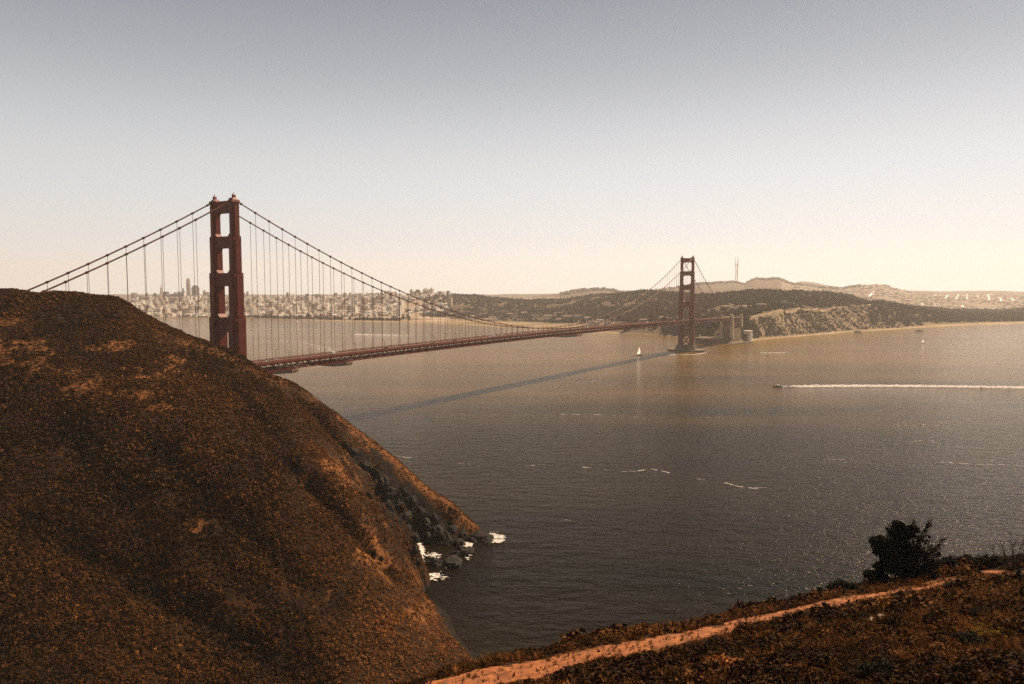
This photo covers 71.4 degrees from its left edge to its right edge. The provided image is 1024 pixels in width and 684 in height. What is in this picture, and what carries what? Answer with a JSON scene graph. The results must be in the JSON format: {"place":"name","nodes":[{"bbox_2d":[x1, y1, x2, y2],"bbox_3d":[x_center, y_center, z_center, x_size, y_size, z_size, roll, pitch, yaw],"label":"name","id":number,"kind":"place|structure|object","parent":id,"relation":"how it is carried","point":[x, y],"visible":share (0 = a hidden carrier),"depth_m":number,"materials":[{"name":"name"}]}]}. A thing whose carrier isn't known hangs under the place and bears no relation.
{"place":"outdoors","nodes":[
{"label":"outdoors","id":0,"kind":"place"},
{"bbox_2d":[0,290,485,683],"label":"hill","id":1,"kind":"structure","parent":0,"point":[431,506],"depth_m":308.48,"materials":[{"name":"soil"}]},
{"bbox_2d":[0,491,474,683],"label":"scrub","id":2,"kind":"object","parent":1,"relation":"on","point":[30,533],"visible":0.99,"depth_m":270.51,"materials":[{"name":"brown plant"}]},
{"bbox_2d":[0,288,479,683],"bbox_3d":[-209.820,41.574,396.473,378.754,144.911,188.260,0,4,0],"label":"scrub","id":3,"kind":"object","parent":1,"relation":"on","point":[167,471],"visible":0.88,"depth_m":351.56,"materials":[{"name":"brown plant"}]},
{"bbox_2d":[346,447,356,454],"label":"rock","id":4,"kind":"object","parent":1,"relation":"on","point":[351,450],"visible":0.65,"depth_m":421.18,"materials":[{"name":"grey stone"}]},
{"bbox_2d":[358,460,372,471],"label":"rock","id":5,"kind":"object","parent":1,"relation":"on","point":[365,465],"visible":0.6,"depth_m":418.87,"materials":[{"name":"grey stone"}]},
{"bbox_2d":[365,493,373,498],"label":"rock","id":6,"kind":"object","parent":1,"relation":"on","point":[370,495],"visible":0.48,"depth_m":344.39,"materials":[{"name":"grey stone"}]},
{"bbox_2d":[370,468,381,478],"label":"rock","id":7,"kind":"object","parent":1,"relation":"on","point":[375,473],"visible":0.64,"depth_m":418.62,"materials":[{"name":"grey stone"}]},
{"bbox_2d":[378,475,389,490],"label":"rock","id":8,"kind":"object","parent":1,"relation":"on","point":[384,481],"visible":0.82,"depth_m":415.89,"materials":[{"name":"grey stone"}]},
{"bbox_2d":[383,499,390,508],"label":"rock","id":9,"kind":"object","parent":1,"relation":"on","point":[387,502],"visible":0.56,"depth_m":409.55,"materials":[{"name":"grey stone"}]},
{"bbox_2d":[383,486,396,499],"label":"rock","id":10,"kind":"object","parent":1,"relation":"on","point":[389,492],"visible":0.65,"depth_m":414.38,"materials":[{"name":"grey stone"}]},
{"bbox_2d":[394,498,404,509],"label":"rock","id":11,"kind":"object","parent":1,"relation":"on","point":[398,504],"visible":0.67,"depth_m":415.73,"materials":[{"name":"grey stone"}]},
{"bbox_2d":[399,487,407,496],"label":"rock","id":12,"kind":"object","parent":1,"relation":"on","point":[404,491],"visible":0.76,"depth_m":421.83,"materials":[{"name":"grey stone"}]},
{"bbox_2d":[399,510,413,524],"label":"rock","id":13,"kind":"object","parent":1,"relation":"on","point":[405,516],"visible":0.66,"depth_m":412.62,"materials":[{"name":"grey stone"}]},
{"bbox_2d":[404,495,417,507],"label":"rock","id":14,"kind":"object","parent":1,"relation":"on","point":[410,501],"visible":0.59,"depth_m":420.14,"materials":[{"name":"grey stone"}]},
{"bbox_2d":[411,532,419,542],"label":"rock","id":15,"kind":"object","parent":1,"relation":"on","point":[415,536],"visible":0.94,"depth_m":347.74,"materials":[{"name":"grey stone"}]},
{"bbox_2d":[413,544,417,554],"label":"rock","id":16,"kind":"object","parent":1,"relation":"on","point":[415,550],"visible":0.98,"depth_m":344.33,"materials":[{"name":"grey stone"}]},
{"bbox_2d":[410,506,427,522],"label":"rock","id":17,"kind":"object","parent":1,"relation":"on","point":[419,513],"visible":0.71,"depth_m":416.95,"materials":[{"name":"grey stone"}]},
{"bbox_2d":[418,524,422,534],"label":"rock","id":18,"kind":"object","parent":1,"relation":"on","point":[420,530],"visible":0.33,"depth_m":414.19,"materials":[{"name":"grey stone"}]},
{"bbox_2d":[417,542,424,557],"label":"foam","id":19,"kind":"object","parent":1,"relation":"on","point":[422,549],"visible":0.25,"depth_m":397.31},
{"bbox_2d":[419,517,431,531],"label":"rock","id":20,"kind":"object","parent":1,"relation":"on","point":[426,523],"visible":0.65,"depth_m":414.77,"materials":[{"name":"grey stone"}]},
{"bbox_2d":[423,530,432,543],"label":"rock","id":21,"kind":"object","parent":1,"relation":"on","point":[427,535],"visible":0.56,"depth_m":408.45,"materials":[{"name":"grey stone"}]},
{"bbox_2d":[430,513,438,523],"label":"rock","id":22,"kind":"object","parent":1,"relation":"on","point":[434,519],"visible":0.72,"depth_m":418.51,"materials":[{"name":"grey stone"}]},
{"bbox_2d":[432,524,443,542],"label":"rock","id":23,"kind":"object","parent":1,"relation":"on","point":[437,531],"visible":0.76,"depth_m":410.49,"materials":[{"name":"grey stone"}]},
{"bbox_2d":[429,571,447,579],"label":"foam","id":24,"kind":"object","parent":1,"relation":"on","point":[435,575],"visible":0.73,"depth_m":359.82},
{"bbox_2d":[441,531,452,543],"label":"rock","id":25,"kind":"object","parent":1,"relation":"on","point":[447,537],"visible":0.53,"depth_m":408.68,"materials":[{"name":"grey stone"}]},
{"bbox_2d":[447,525,457,533],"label":"rock","id":26,"kind":"object","parent":1,"relation":"on","point":[452,529],"visible":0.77,"depth_m":413.97,"materials":[{"name":"grey stone"}]},
{"bbox_2d":[451,538,464,546],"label":"rock","id":27,"kind":"object","parent":1,"relation":"on","point":[457,542],"visible":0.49,"depth_m":404.88,"materials":[{"name":"grey stone"}]},
{"bbox_2d":[458,530,466,538],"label":"rock","id":28,"kind":"object","parent":1,"relation":"on","point":[462,534],"visible":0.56,"depth_m":413.62,"materials":[{"name":"grey stone"}]},
{"bbox_2d":[451,545,474,556],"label":"rock","id":29,"kind":"object","parent":1,"relation":"on","point":[461,551],"visible":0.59,"depth_m":389.32,"materials":[{"name":"grey stone"}]},
{"bbox_2d":[463,541,472,559],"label":"foam","id":30,"kind":"object","parent":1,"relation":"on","point":[468,544],"visible":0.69,"depth_m":403.95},
{"bbox_2d":[465,536,476,543],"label":"rock","id":31,"kind":"object","parent":1,"relation":"on","point":[469,539],"visible":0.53,"depth_m":409.69,"materials":[{"name":"grey stone"}]},
{"bbox_2d":[470,531,493,541],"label":"rock","id":32,"kind":"object","parent":1,"relation":"on","point":[478,536],"visible":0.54,"depth_m":412.98,"materials":[{"name":"grey stone"}]},
{"bbox_2d":[491,533,504,542],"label":"foam","id":33,"kind":"object","parent":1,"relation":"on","point":[496,535],"visible":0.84,"depth_m":414.74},
{"bbox_2d":[0,0,1023,294],"label":"sky","id":34,"kind":"structure","parent":0,"point":[485,147],"materials":[{"name":"grey"}]},
{"bbox_2d":[99,279,1023,342],"bbox_3d":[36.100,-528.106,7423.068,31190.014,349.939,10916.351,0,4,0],"label":"land","id":35,"kind":"structure","parent":0,"point":[755,284],"depth_m":3469.04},
{"bbox_2d":[131,293,137,298],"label":"tower block","id":36,"kind":"structure","parent":35,"relation":"on","point":[133,295],"depth_m":6571.44,"materials":[{"name":"grey concrete"}]},
{"bbox_2d":[182,300,187,305],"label":"townhouse","id":37,"kind":"structure","parent":35,"relation":"on","point":[184,302],"depth_m":5106.31,"materials":[{"name":"paint"}]},
{"bbox_2d":[186,278,190,295],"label":"tower block","id":38,"kind":"structure","parent":35,"relation":"on","point":[188,289],"depth_m":6571.95,"materials":[{"name":"beige concrete"}]},
{"bbox_2d":[188,304,194,310],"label":"townhouse","id":39,"kind":"structure","parent":35,"relation":"on","point":[190,306],"depth_m":4630.56,"materials":[{"name":"paint"}]},
{"bbox_2d":[191,285,199,295],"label":"tower block","id":40,"kind":"structure","parent":35,"relation":"on","point":[196,292],"depth_m":6567.72,"materials":[{"name":"grey concrete"}]},
{"bbox_2d":[196,306,201,312],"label":"townhouse","id":41,"kind":"structure","parent":35,"relation":"on","point":[199,308],"depth_m":4151.35,"materials":[{"name":"paint"}]},
{"bbox_2d":[244,305,248,312],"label":"townhouse","id":42,"kind":"structure","parent":35,"relation":"on","point":[246,308],"depth_m":4233.71,"materials":[{"name":"paint"}]},
{"bbox_2d":[249,307,254,316],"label":"townhouse","id":43,"kind":"structure","parent":35,"relation":"on","point":[251,310],"depth_m":3974.35,"materials":[{"name":"paint"}]},
{"bbox_2d":[278,309,284,313],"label":"townhouse","id":44,"kind":"structure","parent":35,"relation":"on","point":[281,311],"depth_m":4026.07,"materials":[{"name":"paint"}]},
{"bbox_2d":[127,289,451,316],"bbox_3d":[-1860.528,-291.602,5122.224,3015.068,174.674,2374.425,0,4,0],"label":"city blocks","id":45,"kind":"structure","parent":35,"relation":"on","point":[338,302],"depth_m":4706.89,"materials":[{"name":"paint"}]},
{"bbox_2d":[298,301,304,308],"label":"townhouse","id":46,"kind":"structure","parent":35,"relation":"on","point":[303,305],"depth_m":4616.61,"materials":[{"name":"paint"}]},
{"bbox_2d":[313,294,324,297],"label":"tower block","id":47,"kind":"structure","parent":35,"relation":"on","point":[317,295],"depth_m":5855.87,"materials":[{"name":"grey concrete"}]},
{"bbox_2d":[328,298,333,304],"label":"townhouse","id":48,"kind":"structure","parent":35,"relation":"on","point":[331,301],"depth_m":4998.54,"materials":[{"name":"paint"}]},
{"bbox_2d":[351,305,357,312],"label":"townhouse","id":49,"kind":"structure","parent":35,"relation":"on","point":[356,308],"depth_m":4124.95,"materials":[{"name":"paint"}]},
{"bbox_2d":[361,307,367,314],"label":"townhouse","id":50,"kind":"structure","parent":35,"relation":"on","point":[365,310],"depth_m":4104.40,"materials":[{"name":"paint"}]},
{"bbox_2d":[372,298,376,304],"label":"townhouse","id":51,"kind":"structure","parent":35,"relation":"on","point":[374,301],"depth_m":4678.97,"materials":[{"name":"paint"}]},
{"bbox_2d":[379,297,384,304],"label":"townhouse","id":52,"kind":"structure","parent":35,"relation":"on","point":[383,299],"depth_m":4753.29,"materials":[{"name":"paint"}]},
{"bbox_2d":[396,306,401,316],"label":"townhouse","id":53,"kind":"structure","parent":35,"relation":"on","point":[397,311],"depth_m":3968.81,"materials":[{"name":"paint"}]},
{"bbox_2d":[397,299,404,307],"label":"townhouse","id":54,"kind":"structure","parent":35,"relation":"on","point":[401,303],"depth_m":4368.59,"materials":[{"name":"paint"}]},
{"bbox_2d":[447,296,452,306],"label":"townhouse","id":55,"kind":"structure","parent":35,"relation":"on","point":[450,301],"depth_m":4104.47,"materials":[{"name":"paint"}]},
{"bbox_2d":[482,318,497,320],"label":"park building","id":56,"kind":"structure","parent":35,"relation":"on","point":[492,319],"depth_m":3468.82,"materials":[{"name":"paint"}]},
{"bbox_2d":[150,277,1023,337],"bbox_3d":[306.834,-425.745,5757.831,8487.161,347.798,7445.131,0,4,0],"label":"forest","id":57,"kind":"object","parent":35,"relation":"on","point":[770,298],"visible":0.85,"depth_m":3110.02,"materials":[{"name":"green plant"}]},
{"bbox_2d":[695,335,723,344],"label":"fort","id":58,"kind":"structure","parent":35,"relation":"on","point":[708,340],"depth_m":1979.77,"materials":[{"name":"brick"}]},
{"bbox_2d":[687,340,753,343],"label":"sea wall","id":59,"kind":"structure","parent":35,"relation":"on","point":[737,342],"depth_m":2007.05,"materials":[{"name":"concrete"}]},
{"bbox_2d":[735,257,737,280],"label":"broadcast mast","id":60,"kind":"object","parent":35,"relation":"on","point":[737,270],"visible":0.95,"depth_m":9204.94,"materials":[{"name":"metal"}]},
{"bbox_2d":[742,330,752,340],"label":"anchor house","id":61,"kind":"structure","parent":35,"relation":"on","point":[748,334],"depth_m":2086.75,"materials":[{"name":"beige concrete"}]},
{"bbox_2d":[517,284,1023,309],"bbox_3d":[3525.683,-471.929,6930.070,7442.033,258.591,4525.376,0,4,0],"label":"city blocks","id":62,"kind":"structure","parent":35,"relation":"on","point":[926,300],"depth_m":6980.29,"materials":[{"name":"paint"}]},
{"bbox_2d":[157,318,1023,659],"bbox_3d":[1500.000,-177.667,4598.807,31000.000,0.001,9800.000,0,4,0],"label":"water","id":63,"kind":"structure","parent":0,"point":[537,454],"depth_m":639.61,"materials":[{"name":"grey liquid"}]},
{"bbox_2d":[28,192,743,371],"bbox_3d":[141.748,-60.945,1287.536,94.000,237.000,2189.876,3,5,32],"label":"suspension bridge","id":64,"kind":"structure","parent":63,"relation":"in","point":[222,324],"depth_m":726.58,"materials":[{"name":"orange paint"}]},
{"bbox_2d":[264,366,298,373],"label":"work platform","id":65,"kind":"structure","parent":64,"relation":"hanging from","point":[294,370],"depth_m":694.04,"materials":[{"name":"orange paint"}]},
{"bbox_2d":[302,360,352,366],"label":"work platform","id":66,"kind":"structure","parent":64,"relation":"hanging from","point":[348,363],"depth_m":754.00,"materials":[{"name":"orange paint"}]},
{"bbox_2d":[556,333,582,336],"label":"work platform","id":67,"kind":"structure","parent":64,"relation":"hanging from","point":[574,335],"depth_m":1198.87,"materials":[{"name":"orange paint"}]},
{"bbox_2d":[354,334,434,335],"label":"wake","id":68,"kind":"object","parent":63,"relation":"on","point":[383,334],"visible":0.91,"depth_m":2364.64,"materials":[{"name":"liquid"}]},
{"bbox_2d":[424,552,441,557],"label":"foam","id":69,"kind":"object","parent":63,"relation":"on","point":[433,554],"visible":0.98,"depth_m":388.60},
{"bbox_2d":[425,557,443,566],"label":"rock","id":70,"kind":"object","parent":63,"relation":"in","point":[434,561],"visible":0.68,"depth_m":375.14,"materials":[{"name":"grey stone"}]},
{"bbox_2d":[443,555,462,569],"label":"rock","id":71,"kind":"object","parent":63,"relation":"in","point":[452,561],"visible":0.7,"depth_m":373.69,"materials":[{"name":"grey stone"}]},
{"bbox_2d":[482,537,492,544],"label":"rock","id":72,"kind":"object","parent":63,"relation":"in","point":[486,540],"visible":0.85,"depth_m":408.99,"materials":[{"name":"grey stone"}]},
{"bbox_2d":[780,384,1023,387],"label":"wake","id":73,"kind":"object","parent":63,"relation":"on","point":[895,385],"visible":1,"depth_m":1083.41,"materials":[{"name":"liquid"}]},
{"bbox_2d":[425,579,948,683],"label":"path","id":74,"kind":"structure","parent":0,"point":[505,674],"depth_m":53.75,"materials":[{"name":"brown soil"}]},
{"bbox_2d":[408,555,1023,683],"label":"hill","id":75,"kind":"structure","parent":0,"point":[713,626],"depth_m":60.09,"materials":[{"name":"brown plant"}]},
{"bbox_2d":[625,651,642,660],"bbox_3d":[8.754,22.698,50.876,1.346,1.228,1.302,2,5,27],"label":"bush","id":76,"kind":"object","parent":75,"relation":"on","point":[627,657],"visible":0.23,"depth_m":50.94,"materials":[{"name":"green plant"}]},
{"bbox_2d":[428,577,952,683],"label":"dry grass","id":77,"kind":"structure","parent":75,"relation":"on","point":[564,658],"depth_m":55.23,"materials":[{"name":"brown plant"}]},
{"bbox_2d":[386,596,1023,683],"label":"scrub","id":78,"kind":"object","parent":75,"relation":"on","point":[790,664],"visible":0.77,"depth_m":45.68,"materials":[{"name":"brown plant"}]},
{"bbox_2d":[734,613,759,634],"bbox_3d":[19.331,23.369,58.764,2.110,2.012,1.874,1,4,17],"label":"path shrub","id":79,"kind":"object","parent":75,"relation":"on","point":[748,626],"visible":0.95,"depth_m":58.70,"materials":[{"name":"green plant"}]},
{"bbox_2d":[544,555,1023,646],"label":"scrub","id":80,"kind":"object","parent":75,"relation":"on","point":[900,598],"visible":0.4,"depth_m":68.13,"materials":[{"name":"brown plant"}]},
{"bbox_2d":[798,637,817,645],"bbox_3d":[21.145,21.479,50.544,1.620,1.370,1.160,0,4,0],"label":"bush","id":81,"kind":"object","parent":75,"relation":"on","point":[801,643],"visible":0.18,"depth_m":50.63,"materials":[{"name":"green plant"}]},
{"bbox_2d":[811,587,825,591],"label":"dark shrub","id":82,"kind":"object","parent":75,"relation":"on","point":[820,589],"visible":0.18,"depth_m":76.53,"materials":[{"name":"green plant"}]},
{"bbox_2d":[817,607,836,615],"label":"bush","id":83,"kind":"object","parent":75,"relation":"on","point":[822,611],"visible":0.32,"depth_m":60.51,"materials":[{"name":"green plant"}]},
{"bbox_2d":[825,578,858,590],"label":"round shrub","id":84,"kind":"object","parent":75,"relation":"on","point":[848,585],"visible":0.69,"depth_m":77.81,"materials":[{"name":"green plant"}]},
{"bbox_2d":[855,609,872,618],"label":"bush","id":85,"kind":"object","parent":75,"relation":"on","point":[863,614],"visible":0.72,"depth_m":59.46,"materials":[{"name":"green plant"}]},
{"bbox_2d":[855,656,895,675],"bbox_3d":[19.399,17.419,37.839,2.179,1.278,1.538,-1,4,-20],"label":"bush","id":86,"kind":"object","parent":75,"relation":"on","point":[868,668],"visible":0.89,"depth_m":37.86,"materials":[{"name":"green plant"}]},
{"bbox_2d":[863,517,948,580],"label":"cypress tree","id":87,"kind":"object","parent":75,"relation":"on","point":[897,552],"visible":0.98,"depth_m":82.39,"materials":[{"name":"green plant"}]},
{"bbox_2d":[927,609,950,620],"bbox_3d":[33.077,21.137,54.864,2.168,1.371,1.760,0,4,0],"label":"bush","id":88,"kind":"object","parent":75,"relation":"on","point":[929,614],"visible":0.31,"depth_m":55.10,"materials":[{"name":"green plant"}]},
{"bbox_2d":[937,555,957,565],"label":"dark shrub","id":89,"kind":"object","parent":75,"relation":"on","point":[942,561],"visible":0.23,"depth_m":87.12,"materials":[{"name":"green plant"}]},
{"bbox_2d":[949,630,984,644],"bbox_3d":[29.516,19.328,46.346,1.872,1.564,1.990,3,5,41],"label":"bush","id":90,"kind":"object","parent":75,"relation":"on","point":[961,637],"visible":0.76,"depth_m":46.30,"materials":[{"name":"green plant"}]},
{"bbox_2d":[945,551,989,565],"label":"dark shrub","id":91,"kind":"object","parent":75,"relation":"on","point":[952,561],"visible":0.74,"depth_m":85.06,"materials":[{"name":"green plant"}]},
{"bbox_2d":[966,604,991,616],"bbox_3d":[35.397,20.386,53.595,1.812,1.431,1.575,0,4,0],"label":"bush","id":92,"kind":"object","parent":75,"relation":"on","point":[975,612],"visible":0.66,"depth_m":53.72,"materials":[{"name":"green plant"}]},
{"bbox_2d":[955,620,1016,637],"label":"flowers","id":93,"kind":"object","parent":75,"relation":"on","point":[984,630],"visible":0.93,"depth_m":49.38,"materials":[{"name":"plant"}]},
{"bbox_2d":[981,554,1006,564],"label":"dark shrub","id":94,"kind":"object","parent":75,"relation":"on","point":[991,559],"visible":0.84,"depth_m":83.77,"materials":[{"name":"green plant"}]},
{"bbox_2d":[976,648,1018,659],"bbox_3d":[25.921,16.852,37.579,2.530,1.687,2.091,0,4,0],"label":"bush","id":95,"kind":"object","parent":75,"relation":"on","point":[1005,651],"visible":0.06,"depth_m":38.06,"materials":[{"name":"green plant"}]},
{"bbox_2d":[988,530,1023,568],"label":"bare shrub","id":96,"kind":"object","parent":75,"relation":"on","point":[1012,562],"visible":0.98,"depth_m":81.40,"materials":[{"name":"brown plant"}]},
{"bbox_2d":[1001,553,1023,563],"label":"dark shrub","id":97,"kind":"object","parent":75,"relation":"on","point":[1021,560],"visible":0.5,"depth_m":82.94,"materials":[{"name":"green plant"}]},
{"bbox_2d":[982,570,1023,573],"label":"path","id":98,"kind":"structure","parent":0,"point":[991,571],"depth_m":81.36,"materials":[{"name":"brown soil"}]}
]}

